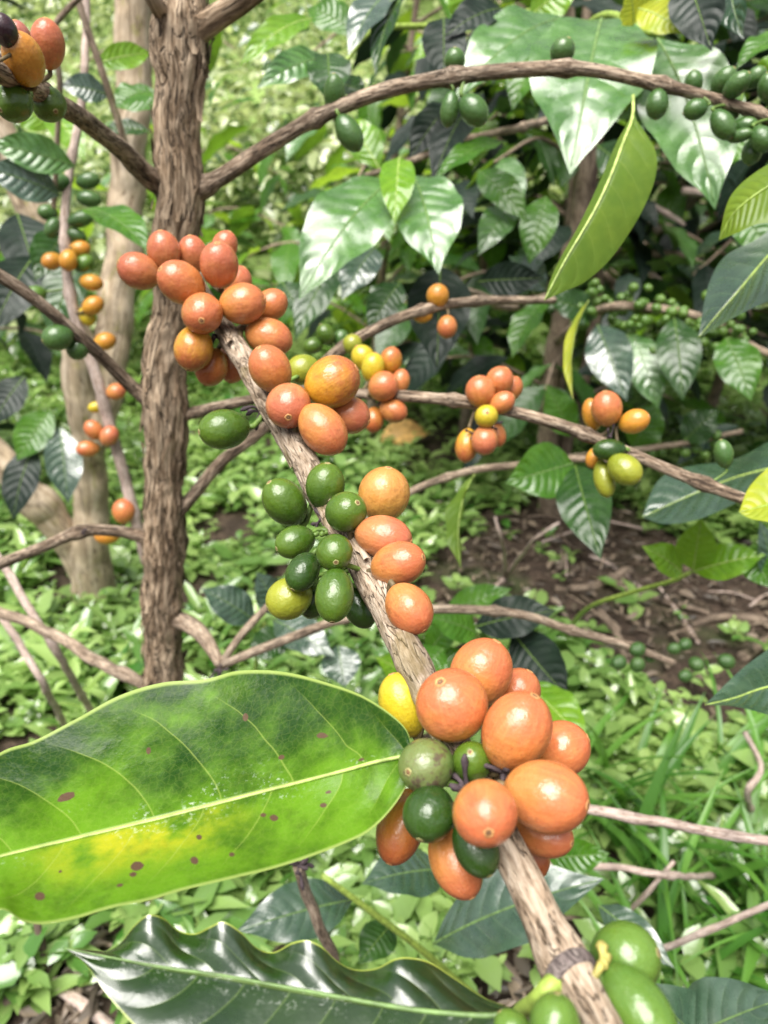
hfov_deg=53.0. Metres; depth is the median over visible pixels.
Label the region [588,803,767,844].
dead twig
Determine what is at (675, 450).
green coffee cherry
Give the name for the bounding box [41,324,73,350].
green coffee cherry
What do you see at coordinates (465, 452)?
coffee cherry
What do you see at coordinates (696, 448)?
green coffee cherry
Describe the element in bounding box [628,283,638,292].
green coffee cherry
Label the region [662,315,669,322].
green coffee cherry
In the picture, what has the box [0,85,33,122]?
green coffee cherry
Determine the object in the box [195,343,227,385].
coffee cherry
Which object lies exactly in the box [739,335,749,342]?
green coffee cherry
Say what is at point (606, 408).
coffee cherry
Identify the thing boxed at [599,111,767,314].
coffee shrub
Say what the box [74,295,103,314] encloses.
coffee cherry
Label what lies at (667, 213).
dead twig
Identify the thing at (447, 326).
coffee cherry
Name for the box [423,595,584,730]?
young coffee plant
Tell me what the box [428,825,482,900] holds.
coffee cherry
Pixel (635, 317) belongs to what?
green coffee cherry
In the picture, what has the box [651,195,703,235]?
dead twig
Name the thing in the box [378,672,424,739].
coffee cherry
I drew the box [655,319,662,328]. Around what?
green coffee cherry
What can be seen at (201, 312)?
coffee cherry
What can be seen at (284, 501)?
green coffee cherry
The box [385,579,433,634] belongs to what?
coffee cherry
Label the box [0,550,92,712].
dead twig
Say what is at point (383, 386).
coffee cherry
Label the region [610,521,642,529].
dead twig
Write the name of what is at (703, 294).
green coffee cherry
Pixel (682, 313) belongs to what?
green coffee cherry
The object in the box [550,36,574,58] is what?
green coffee cherry
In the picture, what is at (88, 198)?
green coffee cherry
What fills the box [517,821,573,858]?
coffee cherry
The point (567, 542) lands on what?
dead twig
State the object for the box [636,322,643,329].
green coffee cherry
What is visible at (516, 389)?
coffee cherry
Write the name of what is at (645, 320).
green coffee cherry
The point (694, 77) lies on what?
green coffee cherry
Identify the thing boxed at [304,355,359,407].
coffee cherry
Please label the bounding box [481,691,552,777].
coffee cherry
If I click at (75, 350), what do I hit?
green coffee cherry
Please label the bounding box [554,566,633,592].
twig
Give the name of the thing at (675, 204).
coffee shrub
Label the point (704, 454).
green coffee cherry
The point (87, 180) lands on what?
green coffee cherry
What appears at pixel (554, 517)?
dead twig
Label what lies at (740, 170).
coffee shrub
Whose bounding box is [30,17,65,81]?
coffee cherry
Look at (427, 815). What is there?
green coffee cherry
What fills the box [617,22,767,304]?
coffee shrub
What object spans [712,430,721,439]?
green coffee cherry
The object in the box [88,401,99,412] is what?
coffee cherry
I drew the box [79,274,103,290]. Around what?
coffee cherry
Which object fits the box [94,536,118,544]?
coffee cherry
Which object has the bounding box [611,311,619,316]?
green coffee cherry
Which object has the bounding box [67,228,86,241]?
green coffee cherry
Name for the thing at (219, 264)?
coffee cherry
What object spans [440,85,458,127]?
green coffee cherry
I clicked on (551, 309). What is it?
green coffee cherry
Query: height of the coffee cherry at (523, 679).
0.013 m
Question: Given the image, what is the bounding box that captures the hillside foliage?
[0,0,767,371]
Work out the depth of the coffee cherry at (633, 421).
0.39 m
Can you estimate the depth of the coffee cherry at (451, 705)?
0.16 m
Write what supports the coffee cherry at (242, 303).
attached to the coffee tree at (162, 780)
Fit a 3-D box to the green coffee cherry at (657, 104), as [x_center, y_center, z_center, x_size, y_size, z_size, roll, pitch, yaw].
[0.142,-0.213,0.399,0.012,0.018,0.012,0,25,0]
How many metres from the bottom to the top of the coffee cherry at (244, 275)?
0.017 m
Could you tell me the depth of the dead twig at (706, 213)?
1.44 m
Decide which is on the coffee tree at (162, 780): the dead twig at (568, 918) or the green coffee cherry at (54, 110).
the green coffee cherry at (54, 110)
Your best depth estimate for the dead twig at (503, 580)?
1.28 m
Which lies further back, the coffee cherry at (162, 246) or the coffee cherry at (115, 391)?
the coffee cherry at (115, 391)
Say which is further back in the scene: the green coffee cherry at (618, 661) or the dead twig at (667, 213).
the dead twig at (667, 213)
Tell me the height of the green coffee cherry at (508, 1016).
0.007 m
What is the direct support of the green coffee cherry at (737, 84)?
attached to the coffee tree at (162, 780)
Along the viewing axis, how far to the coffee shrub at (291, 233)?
2.17 m
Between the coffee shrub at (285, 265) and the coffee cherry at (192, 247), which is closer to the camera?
the coffee cherry at (192, 247)
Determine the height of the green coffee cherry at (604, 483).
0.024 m
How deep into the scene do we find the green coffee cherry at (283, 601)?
0.22 m
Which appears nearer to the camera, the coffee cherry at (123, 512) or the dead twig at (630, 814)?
the dead twig at (630, 814)
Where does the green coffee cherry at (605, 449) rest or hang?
attached to the coffee tree at (162, 780)
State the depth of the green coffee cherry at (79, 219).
0.69 m
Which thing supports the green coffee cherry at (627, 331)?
attached to the coffee tree at (347, 222)
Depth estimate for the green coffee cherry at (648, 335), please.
0.97 m
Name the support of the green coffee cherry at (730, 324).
attached to the coffee tree at (347, 222)
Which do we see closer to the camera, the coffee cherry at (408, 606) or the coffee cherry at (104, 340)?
the coffee cherry at (408, 606)
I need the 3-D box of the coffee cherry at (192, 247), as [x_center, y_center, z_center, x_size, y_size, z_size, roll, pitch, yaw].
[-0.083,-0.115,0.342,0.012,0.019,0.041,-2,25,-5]
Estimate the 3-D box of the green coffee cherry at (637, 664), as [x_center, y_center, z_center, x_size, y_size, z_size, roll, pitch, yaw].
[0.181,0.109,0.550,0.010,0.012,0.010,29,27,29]
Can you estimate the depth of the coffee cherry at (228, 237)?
0.33 m
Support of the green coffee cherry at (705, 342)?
attached to the coffee tree at (347, 222)
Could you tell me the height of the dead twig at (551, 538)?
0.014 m
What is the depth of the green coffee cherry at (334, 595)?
0.20 m
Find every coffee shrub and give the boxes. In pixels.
[0,0,98,429]
[0,250,129,382]
[57,40,358,379]
[202,0,563,439]
[334,0,557,277]
[351,0,599,434]
[351,0,767,513]
[368,12,767,443]
[380,0,767,447]
[572,10,767,465]
[599,0,767,407]
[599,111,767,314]
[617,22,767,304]
[620,92,767,368]
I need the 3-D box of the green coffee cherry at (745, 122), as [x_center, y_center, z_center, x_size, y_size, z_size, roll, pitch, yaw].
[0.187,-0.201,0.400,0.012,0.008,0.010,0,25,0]
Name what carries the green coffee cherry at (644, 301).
attached to the coffee tree at (347, 222)
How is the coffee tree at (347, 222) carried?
on the ground at (228, 524)
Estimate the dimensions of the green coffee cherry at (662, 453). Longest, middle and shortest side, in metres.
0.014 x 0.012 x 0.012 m
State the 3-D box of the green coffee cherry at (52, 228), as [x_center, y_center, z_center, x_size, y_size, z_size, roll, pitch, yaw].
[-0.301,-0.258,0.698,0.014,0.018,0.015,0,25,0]
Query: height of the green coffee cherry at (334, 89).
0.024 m
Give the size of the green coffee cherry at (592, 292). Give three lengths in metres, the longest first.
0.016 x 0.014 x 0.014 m
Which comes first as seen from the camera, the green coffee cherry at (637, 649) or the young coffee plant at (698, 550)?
the green coffee cherry at (637, 649)
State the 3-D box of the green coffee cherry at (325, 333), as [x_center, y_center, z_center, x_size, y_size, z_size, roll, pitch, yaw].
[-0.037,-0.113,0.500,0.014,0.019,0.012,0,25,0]
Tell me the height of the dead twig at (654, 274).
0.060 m
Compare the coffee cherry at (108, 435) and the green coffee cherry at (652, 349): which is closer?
the coffee cherry at (108, 435)
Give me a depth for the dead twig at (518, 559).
1.00 m
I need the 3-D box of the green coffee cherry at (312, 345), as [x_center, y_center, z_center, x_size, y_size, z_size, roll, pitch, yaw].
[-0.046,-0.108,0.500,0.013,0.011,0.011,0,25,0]
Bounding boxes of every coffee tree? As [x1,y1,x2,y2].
[0,0,154,612]
[0,0,767,1023]
[239,0,767,516]
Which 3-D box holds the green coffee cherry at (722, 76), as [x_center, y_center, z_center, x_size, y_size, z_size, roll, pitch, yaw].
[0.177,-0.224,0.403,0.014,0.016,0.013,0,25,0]
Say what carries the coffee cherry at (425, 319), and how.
attached to the coffee tree at (162, 780)
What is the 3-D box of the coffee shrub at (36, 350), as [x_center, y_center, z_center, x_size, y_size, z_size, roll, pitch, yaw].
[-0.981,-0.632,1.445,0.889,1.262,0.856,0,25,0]
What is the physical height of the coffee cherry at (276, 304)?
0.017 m
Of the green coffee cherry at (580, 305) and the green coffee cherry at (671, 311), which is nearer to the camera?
the green coffee cherry at (671, 311)
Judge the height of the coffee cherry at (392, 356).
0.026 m
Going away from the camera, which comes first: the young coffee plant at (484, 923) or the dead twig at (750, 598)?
the young coffee plant at (484, 923)
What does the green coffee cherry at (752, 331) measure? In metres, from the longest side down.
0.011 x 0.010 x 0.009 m
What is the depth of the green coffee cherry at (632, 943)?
0.13 m
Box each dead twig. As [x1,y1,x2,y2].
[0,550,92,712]
[0,606,141,688]
[0,618,67,725]
[33,924,51,973]
[52,976,114,1023]
[289,858,339,962]
[494,516,506,578]
[494,578,507,585]
[506,522,559,578]
[525,514,563,521]
[541,531,573,543]
[550,862,715,880]
[557,531,571,548]
[561,915,584,921]
[565,593,604,619]
[588,554,640,587]
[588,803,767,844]
[604,270,616,285]
[610,247,621,259]
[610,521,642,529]
[630,860,675,910]
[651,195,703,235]
[651,200,684,227]
[651,271,669,295]
[652,249,701,263]
[658,587,700,644]
[663,902,767,950]
[668,628,700,635]
[681,186,718,198]
[697,219,722,233]
[703,211,723,218]
[708,591,755,600]
[742,731,762,812]
[749,593,767,607]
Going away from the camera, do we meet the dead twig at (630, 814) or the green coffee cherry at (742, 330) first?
the dead twig at (630, 814)
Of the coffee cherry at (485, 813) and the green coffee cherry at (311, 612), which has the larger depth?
the green coffee cherry at (311, 612)
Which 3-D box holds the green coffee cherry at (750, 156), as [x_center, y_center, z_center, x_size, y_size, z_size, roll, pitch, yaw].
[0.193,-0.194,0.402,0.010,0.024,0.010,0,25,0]
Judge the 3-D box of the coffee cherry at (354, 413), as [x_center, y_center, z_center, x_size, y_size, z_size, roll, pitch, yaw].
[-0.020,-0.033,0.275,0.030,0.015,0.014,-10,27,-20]
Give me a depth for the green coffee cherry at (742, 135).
0.39 m
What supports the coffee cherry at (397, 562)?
attached to the coffee tree at (162, 780)
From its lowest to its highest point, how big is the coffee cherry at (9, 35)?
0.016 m
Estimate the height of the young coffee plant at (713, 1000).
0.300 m
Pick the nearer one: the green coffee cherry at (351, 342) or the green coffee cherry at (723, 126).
the green coffee cherry at (723, 126)
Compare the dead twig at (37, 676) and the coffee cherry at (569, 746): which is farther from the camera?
the dead twig at (37, 676)
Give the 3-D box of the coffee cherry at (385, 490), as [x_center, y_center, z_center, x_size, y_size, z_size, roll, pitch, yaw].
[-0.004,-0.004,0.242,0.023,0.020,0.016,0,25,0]
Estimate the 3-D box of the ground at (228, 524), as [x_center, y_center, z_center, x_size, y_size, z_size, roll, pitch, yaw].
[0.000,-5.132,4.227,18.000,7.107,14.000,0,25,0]
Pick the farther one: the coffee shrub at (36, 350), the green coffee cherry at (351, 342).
the coffee shrub at (36, 350)
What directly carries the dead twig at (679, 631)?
on the ground at (228, 524)
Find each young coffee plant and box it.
[202,572,359,687]
[238,838,609,995]
[376,584,510,676]
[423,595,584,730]
[570,518,767,624]
[597,904,767,1023]
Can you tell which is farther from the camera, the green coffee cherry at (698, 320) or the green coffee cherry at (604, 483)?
the green coffee cherry at (698, 320)
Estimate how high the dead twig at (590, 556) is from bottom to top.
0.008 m
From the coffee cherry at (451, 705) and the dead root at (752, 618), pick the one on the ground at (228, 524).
the dead root at (752, 618)
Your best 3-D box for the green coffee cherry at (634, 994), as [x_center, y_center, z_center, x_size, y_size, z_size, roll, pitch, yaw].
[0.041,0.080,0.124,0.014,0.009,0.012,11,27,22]
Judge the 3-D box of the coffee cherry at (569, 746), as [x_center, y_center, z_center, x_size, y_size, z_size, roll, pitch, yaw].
[0.032,0.052,0.167,0.026,0.012,0.012,-5,25,-10]
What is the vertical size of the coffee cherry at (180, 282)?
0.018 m
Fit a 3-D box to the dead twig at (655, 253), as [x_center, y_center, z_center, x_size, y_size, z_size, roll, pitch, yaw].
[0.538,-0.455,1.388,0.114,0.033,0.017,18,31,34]
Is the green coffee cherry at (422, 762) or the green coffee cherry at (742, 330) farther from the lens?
the green coffee cherry at (742, 330)
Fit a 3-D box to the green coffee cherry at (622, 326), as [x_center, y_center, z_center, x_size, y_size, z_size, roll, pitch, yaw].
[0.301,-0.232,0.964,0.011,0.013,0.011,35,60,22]
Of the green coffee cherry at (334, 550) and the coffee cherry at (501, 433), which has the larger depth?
the coffee cherry at (501, 433)
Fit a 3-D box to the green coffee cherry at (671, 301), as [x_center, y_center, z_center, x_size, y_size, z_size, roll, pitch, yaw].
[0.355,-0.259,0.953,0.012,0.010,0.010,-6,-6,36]
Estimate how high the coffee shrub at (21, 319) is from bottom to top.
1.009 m
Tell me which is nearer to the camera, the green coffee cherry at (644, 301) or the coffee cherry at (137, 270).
the coffee cherry at (137, 270)
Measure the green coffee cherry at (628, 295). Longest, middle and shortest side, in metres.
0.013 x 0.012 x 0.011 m
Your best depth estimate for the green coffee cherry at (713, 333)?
0.94 m
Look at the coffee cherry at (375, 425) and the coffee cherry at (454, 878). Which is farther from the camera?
the coffee cherry at (375, 425)
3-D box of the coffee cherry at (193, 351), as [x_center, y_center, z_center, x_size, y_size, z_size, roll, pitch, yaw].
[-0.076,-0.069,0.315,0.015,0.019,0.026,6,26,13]
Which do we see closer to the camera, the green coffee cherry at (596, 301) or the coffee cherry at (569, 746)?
the coffee cherry at (569, 746)
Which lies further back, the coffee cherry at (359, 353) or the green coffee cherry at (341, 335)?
the green coffee cherry at (341, 335)
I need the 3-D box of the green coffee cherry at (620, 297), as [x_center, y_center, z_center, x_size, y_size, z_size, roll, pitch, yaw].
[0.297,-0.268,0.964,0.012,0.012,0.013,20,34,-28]
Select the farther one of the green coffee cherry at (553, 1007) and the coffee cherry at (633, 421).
the coffee cherry at (633, 421)
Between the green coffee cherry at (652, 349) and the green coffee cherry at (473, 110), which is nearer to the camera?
the green coffee cherry at (473, 110)
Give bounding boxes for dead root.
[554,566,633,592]
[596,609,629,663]
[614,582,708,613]
[680,613,767,628]
[736,631,767,662]
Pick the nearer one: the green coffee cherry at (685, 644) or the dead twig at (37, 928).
the green coffee cherry at (685, 644)
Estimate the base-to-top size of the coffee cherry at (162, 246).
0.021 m
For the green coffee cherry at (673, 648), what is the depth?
0.57 m
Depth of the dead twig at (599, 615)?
1.19 m
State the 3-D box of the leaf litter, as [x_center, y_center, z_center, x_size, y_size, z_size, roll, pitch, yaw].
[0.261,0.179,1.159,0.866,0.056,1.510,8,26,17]
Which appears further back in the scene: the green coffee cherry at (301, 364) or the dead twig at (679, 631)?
the dead twig at (679, 631)
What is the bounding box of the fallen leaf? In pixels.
[379,419,430,445]
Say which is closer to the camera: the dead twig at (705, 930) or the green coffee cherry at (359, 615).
the green coffee cherry at (359, 615)
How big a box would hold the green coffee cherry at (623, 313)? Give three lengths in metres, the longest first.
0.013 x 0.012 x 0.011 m
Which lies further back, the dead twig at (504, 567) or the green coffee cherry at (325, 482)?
the dead twig at (504, 567)
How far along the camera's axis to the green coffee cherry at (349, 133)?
0.42 m
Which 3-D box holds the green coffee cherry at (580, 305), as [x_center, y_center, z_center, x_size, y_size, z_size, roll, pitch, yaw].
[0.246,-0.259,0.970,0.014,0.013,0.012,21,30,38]
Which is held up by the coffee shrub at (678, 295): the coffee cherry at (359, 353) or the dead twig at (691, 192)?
the dead twig at (691, 192)
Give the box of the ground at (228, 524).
[0,0,767,1023]
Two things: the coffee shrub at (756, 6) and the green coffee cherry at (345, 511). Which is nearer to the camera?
the green coffee cherry at (345, 511)
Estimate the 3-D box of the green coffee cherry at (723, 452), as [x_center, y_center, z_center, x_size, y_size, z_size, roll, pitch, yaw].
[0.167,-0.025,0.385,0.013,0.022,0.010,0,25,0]
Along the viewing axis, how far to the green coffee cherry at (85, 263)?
0.69 m
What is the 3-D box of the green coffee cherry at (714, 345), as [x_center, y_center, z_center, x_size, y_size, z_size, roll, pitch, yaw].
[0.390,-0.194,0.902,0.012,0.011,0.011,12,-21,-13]
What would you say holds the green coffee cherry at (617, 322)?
attached to the coffee tree at (347, 222)
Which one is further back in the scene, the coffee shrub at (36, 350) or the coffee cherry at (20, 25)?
the coffee shrub at (36, 350)
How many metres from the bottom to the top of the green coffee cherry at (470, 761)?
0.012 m
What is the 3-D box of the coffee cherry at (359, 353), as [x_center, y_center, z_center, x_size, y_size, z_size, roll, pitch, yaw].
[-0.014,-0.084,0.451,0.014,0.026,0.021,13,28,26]
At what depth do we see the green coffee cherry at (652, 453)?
0.99 m
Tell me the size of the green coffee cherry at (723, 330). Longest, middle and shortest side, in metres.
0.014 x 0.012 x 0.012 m
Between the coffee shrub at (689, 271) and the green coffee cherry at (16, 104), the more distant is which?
the coffee shrub at (689, 271)
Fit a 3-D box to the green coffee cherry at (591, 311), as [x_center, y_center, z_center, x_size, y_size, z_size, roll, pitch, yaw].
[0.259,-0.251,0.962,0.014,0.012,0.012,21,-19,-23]
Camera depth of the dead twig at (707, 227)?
1.52 m
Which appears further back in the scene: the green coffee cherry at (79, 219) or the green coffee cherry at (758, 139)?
the green coffee cherry at (79, 219)
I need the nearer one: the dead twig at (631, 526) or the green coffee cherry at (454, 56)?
the green coffee cherry at (454, 56)
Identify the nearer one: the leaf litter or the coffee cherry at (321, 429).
the coffee cherry at (321, 429)
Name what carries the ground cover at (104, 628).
on the ground at (228, 524)
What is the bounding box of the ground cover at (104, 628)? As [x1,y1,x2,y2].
[0,110,767,1023]
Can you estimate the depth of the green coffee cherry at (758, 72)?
0.40 m
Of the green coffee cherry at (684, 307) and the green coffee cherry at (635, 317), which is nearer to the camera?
the green coffee cherry at (684, 307)
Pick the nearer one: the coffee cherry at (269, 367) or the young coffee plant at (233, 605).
the coffee cherry at (269, 367)
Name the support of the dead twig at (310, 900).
on the ground at (228, 524)
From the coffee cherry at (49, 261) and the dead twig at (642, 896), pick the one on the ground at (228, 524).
the dead twig at (642, 896)
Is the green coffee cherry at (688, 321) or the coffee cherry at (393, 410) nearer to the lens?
the coffee cherry at (393, 410)
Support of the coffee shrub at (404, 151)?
on the ground at (228, 524)
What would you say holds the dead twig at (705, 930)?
on the ground at (228, 524)
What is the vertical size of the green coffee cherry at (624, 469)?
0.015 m
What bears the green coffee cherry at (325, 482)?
attached to the coffee tree at (162, 780)
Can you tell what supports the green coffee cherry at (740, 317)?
attached to the coffee tree at (347, 222)
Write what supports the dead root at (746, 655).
on the ground at (228, 524)
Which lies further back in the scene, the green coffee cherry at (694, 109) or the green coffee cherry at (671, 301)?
the green coffee cherry at (671, 301)
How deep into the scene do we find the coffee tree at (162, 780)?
0.18 m
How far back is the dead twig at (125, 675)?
0.67 m
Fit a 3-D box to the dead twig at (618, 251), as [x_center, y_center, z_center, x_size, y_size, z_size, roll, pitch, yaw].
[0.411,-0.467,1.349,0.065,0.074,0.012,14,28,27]
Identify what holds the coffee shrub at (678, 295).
on the ground at (228, 524)
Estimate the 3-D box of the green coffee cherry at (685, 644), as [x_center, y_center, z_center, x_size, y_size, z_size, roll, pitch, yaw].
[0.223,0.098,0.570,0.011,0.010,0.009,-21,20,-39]
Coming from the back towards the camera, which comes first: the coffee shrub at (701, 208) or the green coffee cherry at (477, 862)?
the coffee shrub at (701, 208)
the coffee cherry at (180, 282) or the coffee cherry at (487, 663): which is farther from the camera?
the coffee cherry at (180, 282)
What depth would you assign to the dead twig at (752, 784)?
0.74 m
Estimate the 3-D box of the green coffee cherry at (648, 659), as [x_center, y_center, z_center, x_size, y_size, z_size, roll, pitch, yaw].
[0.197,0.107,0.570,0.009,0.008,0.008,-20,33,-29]
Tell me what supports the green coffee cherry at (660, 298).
attached to the coffee tree at (347, 222)
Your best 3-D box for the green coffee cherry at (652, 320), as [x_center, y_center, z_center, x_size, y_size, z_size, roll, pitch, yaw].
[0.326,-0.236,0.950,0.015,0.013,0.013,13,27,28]
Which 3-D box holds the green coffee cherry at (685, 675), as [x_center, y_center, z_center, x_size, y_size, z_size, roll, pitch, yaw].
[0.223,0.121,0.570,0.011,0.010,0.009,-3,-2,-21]
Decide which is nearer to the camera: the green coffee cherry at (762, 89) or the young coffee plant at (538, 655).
the green coffee cherry at (762, 89)
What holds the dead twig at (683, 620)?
on the ground at (228, 524)
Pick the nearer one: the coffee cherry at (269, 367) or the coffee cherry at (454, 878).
the coffee cherry at (454, 878)
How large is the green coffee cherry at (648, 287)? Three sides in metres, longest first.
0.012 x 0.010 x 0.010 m
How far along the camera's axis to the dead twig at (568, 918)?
0.70 m
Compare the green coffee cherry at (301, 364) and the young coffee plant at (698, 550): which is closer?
the green coffee cherry at (301, 364)
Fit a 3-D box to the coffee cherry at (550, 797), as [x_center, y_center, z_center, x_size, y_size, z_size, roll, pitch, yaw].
[0.030,0.056,0.148,0.018,0.017,0.014,0,25,0]
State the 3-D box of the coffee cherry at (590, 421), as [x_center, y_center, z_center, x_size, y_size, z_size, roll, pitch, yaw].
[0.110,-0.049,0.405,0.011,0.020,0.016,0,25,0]
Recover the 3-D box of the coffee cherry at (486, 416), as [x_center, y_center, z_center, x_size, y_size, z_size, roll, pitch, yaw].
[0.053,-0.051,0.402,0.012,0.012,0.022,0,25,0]
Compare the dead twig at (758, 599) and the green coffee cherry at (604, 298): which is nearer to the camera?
the green coffee cherry at (604, 298)
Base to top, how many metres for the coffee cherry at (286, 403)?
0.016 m
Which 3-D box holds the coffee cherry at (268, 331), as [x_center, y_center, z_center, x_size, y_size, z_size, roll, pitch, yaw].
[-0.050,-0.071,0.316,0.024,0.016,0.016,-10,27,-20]
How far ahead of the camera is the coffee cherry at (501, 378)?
0.41 m
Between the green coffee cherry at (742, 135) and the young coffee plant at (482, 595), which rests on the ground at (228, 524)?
the young coffee plant at (482, 595)
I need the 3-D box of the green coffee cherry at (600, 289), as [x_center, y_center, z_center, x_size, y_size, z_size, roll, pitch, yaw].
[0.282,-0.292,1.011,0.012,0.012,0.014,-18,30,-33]
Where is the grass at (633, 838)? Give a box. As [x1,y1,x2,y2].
[574,652,767,990]
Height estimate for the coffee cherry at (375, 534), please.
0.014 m
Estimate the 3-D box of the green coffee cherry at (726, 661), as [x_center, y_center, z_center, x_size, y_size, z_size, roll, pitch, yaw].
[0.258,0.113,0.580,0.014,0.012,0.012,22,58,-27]
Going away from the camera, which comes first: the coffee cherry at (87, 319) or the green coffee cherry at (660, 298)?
the coffee cherry at (87, 319)
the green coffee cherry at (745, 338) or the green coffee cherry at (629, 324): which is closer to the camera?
the green coffee cherry at (745, 338)
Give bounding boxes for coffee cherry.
[0,12,18,61]
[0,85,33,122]
[1,30,45,91]
[12,19,30,35]
[29,285,62,298]
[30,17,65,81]
[33,88,66,122]
[37,204,57,219]
[41,252,59,269]
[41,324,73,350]
[44,217,60,238]
[50,173,73,191]
[58,246,77,271]
[66,340,87,359]
[67,210,92,227]
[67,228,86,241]
[68,240,90,256]
[74,254,93,272]
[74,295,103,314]
[75,441,99,456]
[76,172,99,189]
[76,190,100,207]
[78,308,95,325]
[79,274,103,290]
[83,420,102,439]
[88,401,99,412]
[94,332,115,349]
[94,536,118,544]
[99,426,118,447]
[106,383,125,399]
[112,498,134,525]
[117,252,158,289]
[146,229,180,266]
[156,260,205,304]
[173,327,212,371]
[179,234,204,271]
[181,292,222,333]
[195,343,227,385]
[198,409,261,449]
[199,241,238,292]
[212,230,237,252]
[219,283,265,323]
[221,265,251,293]
[221,348,240,383]
[236,288,287,327]
[238,317,292,353]
[248,344,291,392]
[261,478,312,526]
[265,578,319,619]
[266,383,310,428]
[275,525,323,558]
[285,548,319,591]
[289,354,316,384]
[293,403,347,455]
[302,568,347,618]
[303,337,322,353]
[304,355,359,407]
[306,462,344,506]
[315,563,361,622]
[316,323,334,348]
[316,534,352,569]
[324,73,344,122]
[325,491,366,531]
[332,397,369,433]
[334,329,348,346]
[335,109,363,152]
[343,334,361,355]
[346,583,374,628]
[347,515,412,555]
[351,344,372,388]
[358,466,409,517]
[361,352,384,383]
[366,399,383,432]
[366,541,425,583]
[367,371,398,401]
[376,399,407,422]
[376,787,449,865]
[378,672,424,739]
[381,346,401,373]
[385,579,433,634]
[394,369,409,389]
[398,738,453,790]
[402,779,458,842]
[413,313,432,322]
[415,668,487,742]
[427,283,448,305]
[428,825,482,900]
[437,308,456,338]
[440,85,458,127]
[444,47,464,67]
[450,638,512,705]
[452,741,491,782]
[452,779,517,847]
[452,825,499,878]
[455,409,476,462]
[459,82,488,126]
[465,375,494,407]
[471,427,497,455]
[475,405,497,427]
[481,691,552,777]
[487,366,513,393]
[489,391,514,413]
[493,421,505,446]
[494,1008,528,1023]
[496,720,590,780]
[497,760,589,834]
[504,668,540,696]
[509,376,522,399]
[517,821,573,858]
[529,991,580,1023]
[530,854,549,877]
[546,304,555,313]
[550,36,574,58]
[578,302,583,309]
[578,322,589,329]
[582,398,600,431]
[585,447,597,468]
[586,307,596,316]
[587,287,597,298]
[589,920,661,982]
[590,278,599,287]
[591,390,622,435]
[592,297,602,306]
[592,439,629,460]
[593,459,615,497]
[597,285,603,293]
[598,961,677,1023]
[600,295,609,302]
[607,314,616,324]
[607,453,642,485]
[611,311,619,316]
[611,654,626,669]
[614,319,622,328]
[614,409,649,440]
[616,293,625,301]
[619,311,627,315]
[620,321,626,330]
[623,330,632,334]
[624,290,634,298]
[625,320,634,329]
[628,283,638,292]
[629,642,645,656]
[630,657,644,672]
[632,314,639,321]
[633,300,643,309]
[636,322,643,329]
[638,298,647,308]
[640,315,650,326]
[641,333,652,339]
[643,284,652,291]
[644,656,654,662]
[645,86,668,119]
[647,315,653,326]
[647,451,656,457]
[649,346,655,354]
[651,303,661,312]
[655,294,665,303]
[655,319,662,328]
[657,449,666,457]
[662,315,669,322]
[665,306,677,317]
[666,298,675,304]
[667,643,680,653]
[669,447,679,452]
[678,305,688,311]
[678,309,687,318]
[678,638,691,650]
[678,669,692,681]
[679,448,690,457]
[682,318,691,325]
[683,97,711,120]
[684,69,702,87]
[688,656,704,671]
[691,444,701,453]
[695,317,701,324]
[700,337,708,347]
[700,451,709,458]
[701,290,706,300]
[702,348,707,354]
[707,328,718,337]
[709,104,736,140]
[709,440,717,448]
[710,66,737,94]
[711,342,719,350]
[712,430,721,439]
[713,439,733,479]
[717,108,738,119]
[717,653,735,669]
[718,325,728,336]
[722,70,750,98]
[726,320,734,328]
[727,128,751,142]
[731,331,740,337]
[732,324,740,333]
[735,312,745,320]
[736,116,757,129]
[738,324,745,333]
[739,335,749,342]
[741,123,761,165]
[743,65,766,101]
[748,328,756,335]
[749,118,767,152]
[757,72,767,108]
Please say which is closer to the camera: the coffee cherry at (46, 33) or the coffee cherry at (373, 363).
the coffee cherry at (46, 33)
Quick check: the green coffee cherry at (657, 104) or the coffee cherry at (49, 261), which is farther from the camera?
the coffee cherry at (49, 261)
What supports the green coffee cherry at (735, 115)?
attached to the coffee tree at (162, 780)
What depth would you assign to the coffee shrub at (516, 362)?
1.69 m
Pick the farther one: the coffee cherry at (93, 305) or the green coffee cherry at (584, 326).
the green coffee cherry at (584, 326)
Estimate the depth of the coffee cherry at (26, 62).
0.26 m
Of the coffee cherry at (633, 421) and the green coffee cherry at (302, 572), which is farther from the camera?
the coffee cherry at (633, 421)
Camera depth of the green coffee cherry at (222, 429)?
0.27 m
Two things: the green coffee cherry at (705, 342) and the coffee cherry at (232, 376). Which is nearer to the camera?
the coffee cherry at (232, 376)
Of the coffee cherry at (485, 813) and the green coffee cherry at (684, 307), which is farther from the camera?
the green coffee cherry at (684, 307)
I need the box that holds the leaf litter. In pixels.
[19,487,767,1023]
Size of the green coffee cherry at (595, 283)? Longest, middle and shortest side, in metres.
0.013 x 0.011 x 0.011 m
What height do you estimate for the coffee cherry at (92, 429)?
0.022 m
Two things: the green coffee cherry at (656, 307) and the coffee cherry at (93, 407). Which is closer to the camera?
the coffee cherry at (93, 407)
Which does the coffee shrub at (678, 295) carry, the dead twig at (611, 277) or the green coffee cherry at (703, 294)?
the dead twig at (611, 277)
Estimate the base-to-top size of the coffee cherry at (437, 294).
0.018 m
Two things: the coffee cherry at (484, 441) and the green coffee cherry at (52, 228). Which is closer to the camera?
the coffee cherry at (484, 441)
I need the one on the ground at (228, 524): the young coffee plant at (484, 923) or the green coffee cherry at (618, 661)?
the young coffee plant at (484, 923)
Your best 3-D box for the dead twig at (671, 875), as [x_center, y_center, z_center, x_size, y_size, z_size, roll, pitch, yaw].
[0.252,0.332,0.679,0.248,0.143,0.050,-11,27,-23]

